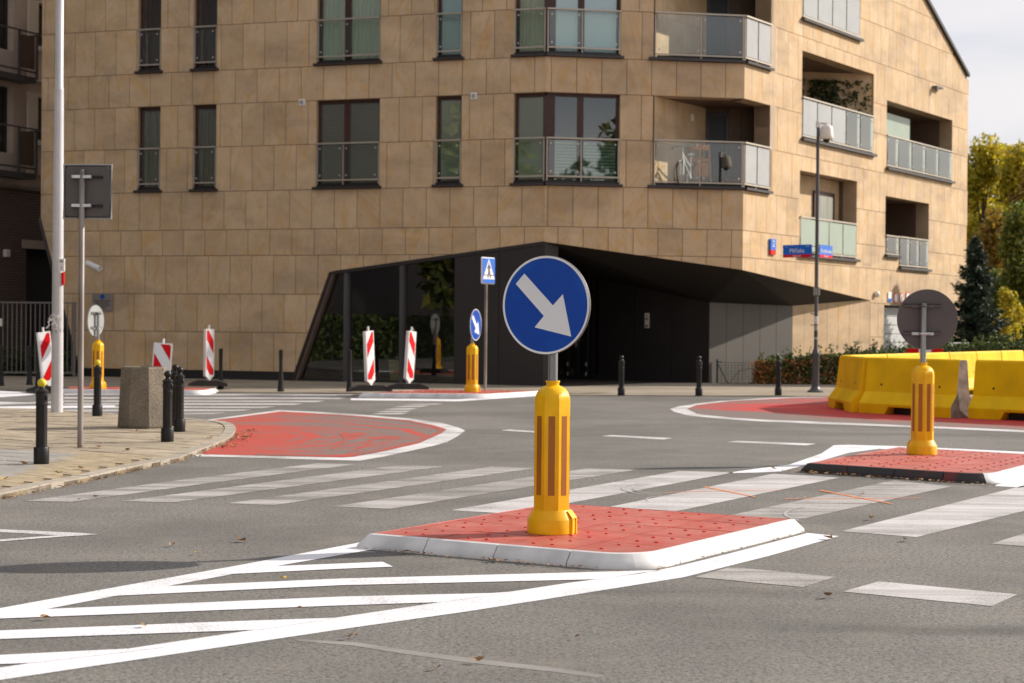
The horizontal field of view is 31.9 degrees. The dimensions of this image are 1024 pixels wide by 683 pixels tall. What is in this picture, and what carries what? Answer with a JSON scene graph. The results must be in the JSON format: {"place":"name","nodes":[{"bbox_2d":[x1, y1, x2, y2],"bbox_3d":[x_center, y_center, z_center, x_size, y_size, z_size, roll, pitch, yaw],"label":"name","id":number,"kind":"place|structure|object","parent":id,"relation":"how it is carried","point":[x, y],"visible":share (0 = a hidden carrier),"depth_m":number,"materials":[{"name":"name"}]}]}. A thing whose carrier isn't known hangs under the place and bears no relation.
{"place":"outdoors","nodes":[
{"label":"outdoors","id":0,"kind":"place"},
{"bbox_2d":[0,408,235,499],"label":"pavement","id":1,"kind":"structure","parent":0,"point":[110,456],"depth_m":19.41,"materials":[{"name":"stone"}]},
{"bbox_2d":[33,378,48,463],"bbox_3d":[-4.480,0.757,17.069,0.146,0.811,0.146,1,0,-2],"label":"bollard","id":2,"kind":"object","parent":1,"relation":"on","point":[41,452],"visible":1,"depth_m":17.02,"materials":[{"name":"black metal"}]},
{"bbox_2d":[46,0,64,412],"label":"white mast","id":3,"kind":"object","parent":1,"relation":"on","point":[58,273],"visible":0.99,"depth_m":26.68,"materials":[{"name":"metal"}]},
{"bbox_2d":[63,164,112,447],"bbox_3d":[-4.595,-0.387,19.334,0.539,3.058,0.096,1,0,3],"label":"square sign","id":4,"kind":"object","parent":1,"relation":"on","point":[87,191],"visible":1,"depth_m":19.33,"materials":[{"name":"metal"}]},
{"bbox_2d":[92,360,102,415],"bbox_3d":[-5.976,0.668,25.836,0.146,0.811,0.146,1,0,-3],"label":"bollard","id":5,"kind":"object","parent":1,"relation":"on","point":[97,407],"visible":1,"depth_m":25.79,"materials":[{"name":"black metal"}]},
{"bbox_2d":[118,366,166,428],"bbox_3d":[-4.735,0.716,23.065,0.623,0.785,0.623,1,0,0],"label":"concrete planter","id":6,"kind":"object","parent":1,"relation":"on","point":[141,399],"visible":0.95,"depth_m":22.80,"materials":[{"name":"concrete"}]},
{"bbox_2d":[161,370,173,441],"bbox_3d":[-3.914,0.734,20.362,0.146,0.811,0.146,0,0,-5],"label":"bollard","id":7,"kind":"object","parent":1,"relation":"on","point":[167,431],"visible":1,"depth_m":20.32,"materials":[{"name":"black metal"}]},
{"bbox_2d":[173,367,184,431],"bbox_3d":[-4.129,0.716,22.262,0.146,0.811,0.146,1,0,9],"label":"bollard","id":8,"kind":"object","parent":1,"relation":"on","point":[179,423],"visible":1,"depth_m":22.21,"materials":[{"name":"black metal"}]},
{"bbox_2d":[0,368,972,397],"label":"pavement","id":9,"kind":"structure","parent":0,"point":[14,383],"depth_m":39.67,"materials":[{"name":"grey concrete"}]},
{"bbox_2d":[0,0,72,368],"bbox_3d":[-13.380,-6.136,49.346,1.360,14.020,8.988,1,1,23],"label":"neighbour building","id":10,"kind":"structure","parent":9,"relation":"on","point":[25,273],"depth_m":48.89,"materials":[{"name":"concrete"}]},
{"bbox_2d":[0,87,6,152],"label":"window","id":11,"kind":"structure","parent":10,"relation":"in","point":[3,90],"depth_m":48.62,"materials":[{"name":"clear glass"}]},
{"bbox_2d":[0,0,7,49],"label":"window","id":12,"kind":"structure","parent":10,"relation":"in","point":[3,3],"depth_m":48.59,"materials":[{"name":"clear glass"}]},
{"bbox_2d":[0,323,77,375],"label":"ivy cover","id":13,"kind":"object","parent":10,"relation":"attached to","point":[32,364],"visible":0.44,"depth_m":45.58,"materials":[{"name":"green plant"}]},
{"bbox_2d":[0,301,75,376],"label":"bar fence","id":14,"kind":"object","parent":9,"relation":"on","point":[73,333],"visible":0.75,"depth_m":44.95,"materials":[{"name":"metal"}]},
{"bbox_2d":[188,325,228,385],"bbox_3d":[-6.351,0.290,37.542,0.840,1.280,0.400,0,0,-5],"label":"striped board","id":15,"kind":"object","parent":9,"relation":"on","point":[208,361],"visible":1,"depth_m":37.45,"materials":[{"name":"white plastic"}]},
{"bbox_2d":[277,350,283,391],"bbox_3d":[-4.731,0.595,36.686,0.150,0.855,0.150,1,0,3],"label":"bollard","id":16,"kind":"object","parent":9,"relation":"on","point":[280,388],"visible":1,"depth_m":36.65,"materials":[{"name":"black metal"}]},
{"bbox_2d":[381,315,420,380],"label":"potted yucca","id":17,"kind":"object","parent":9,"relation":"on","point":[393,369],"visible":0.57,"depth_m":43.34,"materials":[{"name":"green plant"}]},
{"bbox_2d":[481,257,494,388],"bbox_3d":[-0.526,-0.375,37.011,0.098,2.725,0.510,1,1,32],"label":"pedestrian crossing sign","id":18,"kind":"object","parent":9,"relation":"on","point":[487,270],"visible":1,"depth_m":37.00,"materials":[{"name":"metal"}]},
{"bbox_2d":[38,0,969,385],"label":"apartment building","id":19,"kind":"structure","parent":9,"relation":"on","point":[376,184],"depth_m":44.14,"materials":[{"name":"stone"}]},
{"bbox_2d":[93,294,112,310],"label":"wall plaque","id":20,"kind":"object","parent":19,"relation":"attached to","point":[103,302],"depth_m":45.44,"materials":[{"name":"metal"}]},
{"bbox_2d":[141,0,154,68],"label":"window","id":21,"kind":"structure","parent":19,"relation":"in","point":[142,1],"depth_m":45.21,"materials":[{"name":"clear glass"}]},
{"bbox_2d":[140,107,160,187],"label":"window","id":22,"kind":"structure","parent":19,"relation":"in","point":[150,120],"depth_m":45.25,"materials":[{"name":"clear glass"}]},
{"bbox_2d":[196,0,214,66],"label":"window","id":23,"kind":"structure","parent":19,"relation":"in","point":[197,1],"depth_m":44.68,"materials":[{"name":"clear glass"}]},
{"bbox_2d":[195,105,216,186],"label":"window","id":24,"kind":"structure","parent":19,"relation":"in","point":[205,120],"depth_m":44.71,"materials":[{"name":"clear glass"}]},
{"bbox_2d":[318,99,379,183],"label":"window","id":25,"kind":"structure","parent":19,"relation":"in","point":[344,121],"depth_m":43.35,"materials":[{"name":"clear glass"}]},
{"bbox_2d":[319,0,380,60],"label":"window","id":26,"kind":"structure","parent":19,"relation":"in","point":[361,35],"depth_m":43.34,"materials":[{"name":"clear glass"}]},
{"bbox_2d":[437,96,461,181],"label":"window","id":27,"kind":"structure","parent":19,"relation":"in","point":[449,111],"depth_m":42.51,"materials":[{"name":"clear glass"}]},
{"bbox_2d":[438,0,462,55],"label":"window","id":28,"kind":"structure","parent":19,"relation":"in","point":[449,34],"depth_m":42.50,"materials":[{"name":"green glass"}]},
{"bbox_2d":[516,0,543,51],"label":"window","id":29,"kind":"structure","parent":19,"relation":"in","point":[529,23],"depth_m":41.85,"materials":[{"name":"green glass"}]},
{"bbox_2d":[515,93,545,179],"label":"window","id":30,"kind":"structure","parent":19,"relation":"in","point":[529,111],"depth_m":41.84,"materials":[{"name":"grey glass"}]},
{"bbox_2d":[558,275,598,379],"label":"entrance door","id":31,"kind":"structure","parent":19,"relation":"in","point":[586,367],"depth_m":47.01,"materials":[{"name":"black glass"}]},
{"bbox_2d":[543,93,618,181],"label":"window","id":32,"kind":"structure","parent":19,"relation":"in","point":[598,159],"depth_m":41.81,"materials":[{"name":"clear glass"}]},
{"bbox_2d":[544,0,619,53],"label":"window","id":33,"kind":"structure","parent":19,"relation":"in","point":[600,29],"depth_m":41.85,"materials":[{"name":"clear glass"}]},
{"bbox_2d":[672,144,701,184],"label":"bicycle","id":34,"kind":"object","parent":19,"relation":"on","point":[690,174],"visible":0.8,"depth_m":42.53,"materials":[{"name":"white metal"}]},
{"bbox_2d":[691,143,711,181],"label":"wooden chair","id":35,"kind":"object","parent":19,"relation":"on","point":[706,170],"visible":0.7,"depth_m":43.26,"materials":[{"name":"orange wood"}]},
{"bbox_2d":[705,112,728,181],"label":"balcony door","id":36,"kind":"structure","parent":19,"relation":"in","point":[717,124],"depth_m":44.33,"materials":[{"name":"grey glass"}]},
{"bbox_2d":[706,0,729,57],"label":"balcony door","id":37,"kind":"structure","parent":19,"relation":"in","point":[717,32],"depth_m":44.31,"materials":[{"name":"grey glass"}]},
{"bbox_2d":[812,190,834,256],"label":"balcony door","id":38,"kind":"structure","parent":19,"relation":"in","point":[826,200],"depth_m":47.74,"materials":[{"name":"white glass"}]},
{"bbox_2d":[802,78,871,152],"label":"ivy screen","id":39,"kind":"object","parent":19,"relation":"on","point":[823,84],"visible":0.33,"depth_m":49.09,"materials":[{"name":"green plant"}]},
{"bbox_2d":[884,308,908,351],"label":"window","id":40,"kind":"structure","parent":19,"relation":"in","point":[890,323],"depth_m":51.64,"materials":[{"name":"white glass"}]},
{"bbox_2d":[558,379,835,386],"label":"soil bed","id":41,"kind":"object","parent":9,"relation":"on","point":[572,382],"visible":0.38,"depth_m":43.76,"materials":[{"name":"brown soil"}]},
{"bbox_2d":[716,359,755,382],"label":"garden fence","id":42,"kind":"object","parent":41,"relation":"on","point":[731,376],"visible":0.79,"depth_m":44.91,"materials":[{"name":"grey metal"}]},
{"bbox_2d":[730,330,1023,383],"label":"hedge","id":43,"kind":"object","parent":41,"relation":"on","point":[794,366],"visible":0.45,"depth_m":44.71,"materials":[{"name":"green plant"}]},
{"bbox_2d":[695,356,702,395],"bbox_3d":[3.806,0.697,36.459,0.146,0.811,0.146,0,1,-18],"label":"bollard","id":44,"kind":"object","parent":9,"relation":"on","point":[698,388],"visible":1,"depth_m":36.41,"materials":[{"name":"black metal"}]},
{"bbox_2d":[775,356,781,395],"bbox_3d":[5.505,0.708,37.020,0.146,0.811,0.146,1,0,4],"label":"bollard","id":45,"kind":"object","parent":9,"relation":"on","point":[778,388],"visible":1,"depth_m":36.98,"materials":[{"name":"black metal"}]},
{"bbox_2d":[807,121,833,392],"bbox_3d":[6.720,-1.840,39.015,0.517,5.894,0.357,1,0,0],"label":"camera pole","id":46,"kind":"object","parent":9,"relation":"on","point":[825,133],"visible":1,"depth_m":38.98,"materials":[{"name":"grey metal"}]},
{"bbox_2d":[783,244,814,257],"bbox_3d":[6.312,-1.984,39.298,0.860,0.276,0.030,1,1,41],"label":"street name sign","id":47,"kind":"object","parent":46,"relation":"attached to","point":[790,251],"visible":1,"depth_m":39.33,"materials":[{"name":"metal"}]},
{"bbox_2d":[948,352,976,393],"bbox_3d":[9.602,0.688,38.495,0.600,0.925,1.960,1,1,30],"label":"concrete barrier","id":48,"kind":"object","parent":9,"relation":"on","point":[970,358],"visible":0.34,"depth_m":38.68,"materials":[{"name":"yellow paint"}]},
{"bbox_2d":[972,351,1001,359],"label":"concrete barrier","id":49,"kind":"object","parent":9,"relation":"on","point":[988,355],"visible":0.22,"depth_m":40.13,"materials":[{"name":"yellow paint"}]},
{"bbox_2d":[1000,350,1023,360],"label":"concrete barrier","id":50,"kind":"object","parent":9,"relation":"on","point":[1017,355],"visible":0.2,"depth_m":41.98,"materials":[{"name":"yellow paint"}]},
{"bbox_2d":[0,391,1023,682],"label":"road","id":51,"kind":"structure","parent":0,"point":[692,629],"depth_m":10.19,"materials":[{"name":"grey asphalt"}]},
{"bbox_2d":[0,529,93,535],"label":"give way mark","id":52,"kind":"object","parent":51,"relation":"on","point":[40,532],"visible":1,"depth_m":11.88,"materials":[{"name":"white paint"}]},
{"bbox_2d":[26,327,68,391],"bbox_3d":[-9.118,0.357,35.338,0.840,1.273,0.413,1,0,0],"label":"striped board","id":53,"kind":"object","parent":51,"relation":"on","point":[44,344],"visible":0.77,"depth_m":35.23,"materials":[{"name":"white plastic"}]},
{"bbox_2d":[0,647,161,663],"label":"hatch bar","id":54,"kind":"object","parent":51,"relation":"on","point":[25,658],"visible":1,"depth_m":7.50,"materials":[{"name":"white paint"}]},
{"bbox_2d":[63,387,217,394],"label":"traffic island","id":55,"kind":"structure","parent":51,"relation":"on","point":[116,390],"depth_m":34.99,"materials":[{"name":"concrete"}]},
{"bbox_2d":[87,305,105,388],"bbox_3d":[-8.182,0.105,35.376,0.317,1.653,0.606,1,1,33],"label":"guide post sign","id":56,"kind":"object","parent":55,"relation":"on","point":[95,320],"visible":0.97,"depth_m":35.32,"materials":[{"name":"yellow plastic"}]},
{"bbox_2d":[152,338,172,371],"bbox_3d":[-6.861,0.443,34.910,0.840,1.009,0.400,1,0,0],"label":"striped board","id":57,"kind":"object","parent":55,"relation":"on","point":[162,354],"visible":0.55,"depth_m":34.88,"materials":[{"name":"white plastic"}]},
{"bbox_2d":[0,618,330,638],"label":"hatch bar","id":58,"kind":"object","parent":51,"relation":"on","point":[156,628],"visible":1,"depth_m":8.18,"materials":[{"name":"white paint"}]},
{"bbox_2d":[64,403,302,404],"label":"crosswalk stripe","id":59,"kind":"object","parent":51,"relation":"on","point":[201,403],"visible":0.8,"depth_m":31.03,"materials":[{"name":"paint"}]},
{"bbox_2d":[0,542,371,612],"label":"edge line","id":60,"kind":"object","parent":51,"relation":"on","point":[169,581],"visible":0.89,"depth_m":9.72,"materials":[{"name":"white paint"}]},
{"bbox_2d":[28,463,353,501],"bbox_3d":[-2.721,1.236,15.962,0.429,0.001,4.537,1,1,25],"label":"crosswalk stripe","id":61,"kind":"object","parent":51,"relation":"on","point":[160,486],"visible":1,"depth_m":15.69,"materials":[{"name":"paint"}]},
{"bbox_2d":[64,400,319,401],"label":"crosswalk stripe","id":62,"kind":"object","parent":51,"relation":"on","point":[191,401],"visible":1,"depth_m":32.12,"materials":[{"name":"paint"}]},
{"bbox_2d":[64,397,341,398],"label":"crosswalk stripe","id":63,"kind":"object","parent":51,"relation":"on","point":[213,398],"visible":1,"depth_m":33.60,"materials":[{"name":"paint"}]},
{"bbox_2d":[64,394,352,395],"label":"crosswalk stripe","id":64,"kind":"object","parent":51,"relation":"on","point":[253,394],"visible":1,"depth_m":35.34,"materials":[{"name":"paint"}]},
{"bbox_2d":[0,591,520,617],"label":"hatch bar","id":65,"kind":"object","parent":51,"relation":"on","point":[297,602],"visible":1,"depth_m":8.90,"materials":[{"name":"white paint"}]},
{"bbox_2d":[126,465,443,501],"bbox_3d":[-1.890,1.244,15.914,0.459,0.001,4.407,1,1,27],"label":"crosswalk stripe","id":66,"kind":"object","parent":51,"relation":"on","point":[278,484],"visible":1,"depth_m":15.62,"materials":[{"name":"paint"}]},
{"bbox_2d":[216,562,392,574],"bbox_3d":[-1.215,1.297,10.269,1.070,0.001,0.250,0,1,-23],"label":"hatch bar","id":67,"kind":"object","parent":51,"relation":"on","point":[308,567],"visible":1,"depth_m":10.29,"materials":[{"name":"white paint"}]},
{"bbox_2d":[196,410,464,460],"bbox_3d":[-2.601,1.170,23.761,3.951,0.001,10.687,1,0,0],"label":"white outline","id":68,"kind":"object","parent":51,"relation":"on","point":[449,433],"visible":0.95,"depth_m":21.02,"materials":[{"name":"paint"}]},
{"bbox_2d":[203,411,446,456],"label":"red surfacing","id":69,"kind":"structure","parent":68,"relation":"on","point":[303,433],"depth_m":22.89,"materials":[{"name":"asphalt"}]},
{"bbox_2d":[256,420,445,456],"bbox_3d":[-1.528,1.186,22.554,1.293,0.001,7.369,1,0,10],"label":"road marking","id":70,"kind":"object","parent":69,"relation":"on","point":[440,429],"visible":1,"depth_m":19.71,"materials":[{"name":"paint"}]},
{"bbox_2d":[104,570,655,596],"bbox_3d":[-0.642,1.307,9.755,3.182,0.001,0.374,0,1,-18],"label":"hatch bar","id":71,"kind":"object","parent":51,"relation":"on","point":[388,580],"visible":1,"depth_m":9.78,"materials":[{"name":"white paint"}]},
{"bbox_2d":[231,467,532,504],"bbox_3d":[-1.026,1.253,15.803,0.445,0.001,4.433,1,1,28],"label":"crosswalk stripe","id":72,"kind":"object","parent":51,"relation":"on","point":[305,496],"visible":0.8,"depth_m":15.51,"materials":[{"name":"paint"}]},
{"bbox_2d":[0,533,837,679],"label":"edge line","id":73,"kind":"object","parent":51,"relation":"on","point":[468,604],"visible":1,"depth_m":8.74,"materials":[{"name":"white paint"}]},
{"bbox_2d":[351,396,528,400],"bbox_3d":[-0.443,1.095,34.848,6.017,0.001,1.978,0,1,-39],"label":"edge line","id":74,"kind":"object","parent":51,"relation":"on","point":[428,399],"visible":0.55,"depth_m":33.68,"materials":[{"name":"white paint"}]},
{"bbox_2d":[358,389,537,398],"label":"traffic island","id":75,"kind":"structure","parent":51,"relation":"on","point":[458,394],"depth_m":34.60,"materials":[{"name":"concrete"}]},
{"bbox_2d":[348,326,392,390],"bbox_3d":[-2.799,0.341,35.481,0.840,1.278,0.400,0,1,-12],"label":"striped board","id":76,"kind":"object","parent":75,"relation":"on","point":[369,357],"visible":1,"depth_m":35.36,"materials":[{"name":"white plastic"}]},
{"bbox_2d":[387,327,428,389],"bbox_3d":[-2.129,0.337,36.739,0.840,1.277,0.400,0,0,-8],"label":"striped board","id":77,"kind":"object","parent":75,"relation":"on","point":[409,361],"visible":0.98,"depth_m":36.70,"materials":[{"name":"white plastic"}]},
{"bbox_2d":[464,309,481,391],"bbox_3d":[-0.774,0.177,35.536,0.315,1.643,0.602,1,1,37],"label":"guide post sign","id":78,"kind":"object","parent":75,"relation":"on","point":[475,326],"visible":1,"depth_m":35.43,"materials":[{"name":"yellow plastic"}]},
{"bbox_2d":[295,639,604,677],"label":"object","id":79,"kind":"object","parent":51,"relation":"on","point":[470,660],"visible":0.92,"depth_m":7.53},
{"bbox_2d":[338,468,630,508],"bbox_3d":[-0.084,1.262,15.671,0.468,0.001,4.558,1,1,28],"label":"crosswalk stripe","id":80,"kind":"object","parent":51,"relation":"on","point":[420,498],"visible":1,"depth_m":15.03,"materials":[{"name":"paint"}]},
{"bbox_2d":[3,429,995,570],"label":"leaf litter","id":81,"kind":"object","parent":51,"relation":"on","point":[221,445],"visible":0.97,"depth_m":16.43,"materials":[{"name":"brown plant"}]},
{"bbox_2d":[357,504,804,569],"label":"traffic island","id":82,"kind":"structure","parent":51,"relation":"on","point":[611,538],"depth_m":11.20,"materials":[{"name":"brick"}]},
{"bbox_2d":[503,256,590,534],"bbox_3d":[0.212,0.336,11.354,0.552,1.758,0.362,1,0,0],"label":"guide post sign","id":83,"kind":"object","parent":82,"relation":"on","point":[546,305],"visible":1,"depth_m":11.29,"materials":[{"name":"yellow plastic"}]},
{"bbox_2d":[454,471,731,512],"bbox_3d":[0.848,1.273,15.479,0.514,0.001,4.604,1,1,28],"label":"crosswalk stripe","id":84,"kind":"object","parent":51,"relation":"on","point":[593,492],"visible":0.8,"depth_m":15.43,"materials":[{"name":"paint"}]},
{"bbox_2d":[618,355,624,395],"bbox_3d":[2.210,0.685,36.191,0.146,0.811,0.146,0,0,-7],"label":"bollard","id":85,"kind":"object","parent":51,"relation":"on","point":[621,388],"visible":1,"depth_m":36.15,"materials":[{"name":"black metal"}]},
{"bbox_2d":[611,474,838,510],"bbox_3d":[1.780,1.284,15.138,0.680,0.001,4.421,1,1,28],"label":"crosswalk stripe","id":86,"kind":"object","parent":51,"relation":"on","point":[708,496],"visible":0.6,"depth_m":15.23,"materials":[{"name":"paint"}]},
{"bbox_2d":[696,567,833,586],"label":"crosswalk stripe","id":87,"kind":"object","parent":51,"relation":"on","point":[766,576],"visible":1,"depth_m":10.08,"materials":[{"name":"paint"}]},
{"bbox_2d":[733,480,949,519],"bbox_3d":[2.720,1.297,14.612,0.636,0.001,4.294,1,1,31],"label":"crosswalk stripe","id":88,"kind":"object","parent":51,"relation":"on","point":[883,491],"visible":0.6,"depth_m":14.61,"materials":[{"name":"paint"}]},
{"bbox_2d":[671,397,1023,431],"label":"white outline","id":89,"kind":"object","parent":51,"relation":"on","point":[682,410],"visible":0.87,"depth_m":27.03,"materials":[{"name":"paint"}]},
{"bbox_2d":[687,397,1023,429],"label":"red surfacing","id":90,"kind":"structure","parent":51,"relation":"on","point":[808,409],"depth_m":29.20,"materials":[{"name":"asphalt"}]},
{"bbox_2d":[828,355,868,411],"bbox_3d":[5.974,0.718,31.112,0.600,0.925,1.960,1,0,-1],"label":"concrete barrier","id":91,"kind":"object","parent":90,"relation":"on","point":[847,393],"visible":0.75,"depth_m":30.82,"materials":[{"name":"yellow paint"}]},
{"bbox_2d":[859,357,970,417],"bbox_3d":[6.613,0.739,29.334,0.600,0.925,1.960,0,1,-36],"label":"concrete barrier","id":92,"kind":"object","parent":90,"relation":"on","point":[888,386],"visible":0.86,"depth_m":29.29,"materials":[{"name":"yellow paint"}]},
{"bbox_2d":[968,360,1023,419],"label":"concrete barrier","id":93,"kind":"object","parent":90,"relation":"on","point":[998,391],"visible":1,"depth_m":28.11,"materials":[{"name":"yellow paint"}]},
{"bbox_2d":[732,445,1023,472],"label":"edge line","id":94,"kind":"object","parent":51,"relation":"on","point":[834,451],"visible":0.8,"depth_m":20.31,"materials":[{"name":"white paint"}]},
{"bbox_2d":[801,447,1023,483],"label":"traffic island","id":95,"kind":"structure","parent":51,"relation":"on","point":[960,466],"depth_m":17.34,"materials":[{"name":"brick"}]},
{"bbox_2d":[897,289,957,454],"bbox_3d":[4.400,0.318,18.921,0.605,1.741,0.315,0,1,-21],"label":"guide post sign","id":96,"kind":"object","parent":95,"relation":"on","point":[927,319],"visible":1,"depth_m":18.92,"materials":[{"name":"yellow plastic"}]},
{"bbox_2d":[843,581,1016,605],"bbox_3d":[2.236,1.337,9.522,0.812,0.001,0.484,1,1,34],"label":"crosswalk stripe","id":97,"kind":"object","parent":51,"relation":"on","point":[987,598],"visible":1,"depth_m":9.52,"materials":[{"name":"paint"}]},
{"bbox_2d":[844,486,1023,536],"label":"crosswalk stripe","id":98,"kind":"object","parent":51,"relation":"on","point":[968,511],"visible":1,"depth_m":13.47,"materials":[{"name":"paint"}]},
{"bbox_2d":[992,534,1023,545],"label":"crosswalk stripe","id":99,"kind":"object","parent":51,"relation":"on","point":[1017,540],"visible":1,"depth_m":11.88,"materials":[{"name":"paint"}]},
{"bbox_2d":[717,175,759,188],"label":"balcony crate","id":100,"kind":"object","parent":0,"point":[728,179],"visible":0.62,"depth_m":43.23,"materials":[{"name":"grey plastic"}]},
{"bbox_2d":[930,0,1023,196],"label":"sky","id":101,"kind":"structure","parent":0,"point":[988,35],"materials":[{"name":"white"}]},
{"label":"lawn","id":102,"kind":"structure","parent":0,"visible":0},
{"bbox_2d":[949,235,1013,350],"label":"spruce tree","id":103,"kind":"object","parent":102,"relation":"on","point":[973,307],"visible":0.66,"depth_m":51.79,"materials":[{"name":"green plant"}]},
{"bbox_2d":[966,132,1006,269],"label":"deciduous tree","id":104,"kind":"object","parent":102,"relation":"on","point":[982,177],"visible":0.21,"depth_m":83.35,"materials":[{"name":"yellow plant"}]},
{"bbox_2d":[972,207,1007,318],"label":"deciduous tree","id":105,"kind":"object","parent":102,"relation":"on","point":[987,231],"visible":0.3,"depth_m":69.59,"materials":[{"name":"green plant"}]},
{"bbox_2d":[981,199,1023,348],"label":"deciduous tree","id":106,"kind":"object","parent":102,"relation":"on","point":[1011,275],"visible":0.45,"depth_m":61.57,"materials":[{"name":"green plant"}]},
{"bbox_2d":[988,138,1023,219],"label":"deciduous tree","id":107,"kind":"object","parent":102,"relation":"on","point":[1010,180],"visible":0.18,"depth_m":81.92,"materials":[{"name":"yellow plant"}]},
{"bbox_2d":[988,286,1023,341],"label":"shrub","id":108,"kind":"object","parent":102,"relation":"on","point":[1013,312],"visible":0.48,"depth_m":57.74,"materials":[{"name":"yellow plant"}]},
{"bbox_2d":[1005,164,1023,268],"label":"deciduous tree","id":109,"kind":"object","parent":102,"relation":"on","point":[1017,195],"visible":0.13,"depth_m":76.04,"materials":[{"name":"yellow plant"}]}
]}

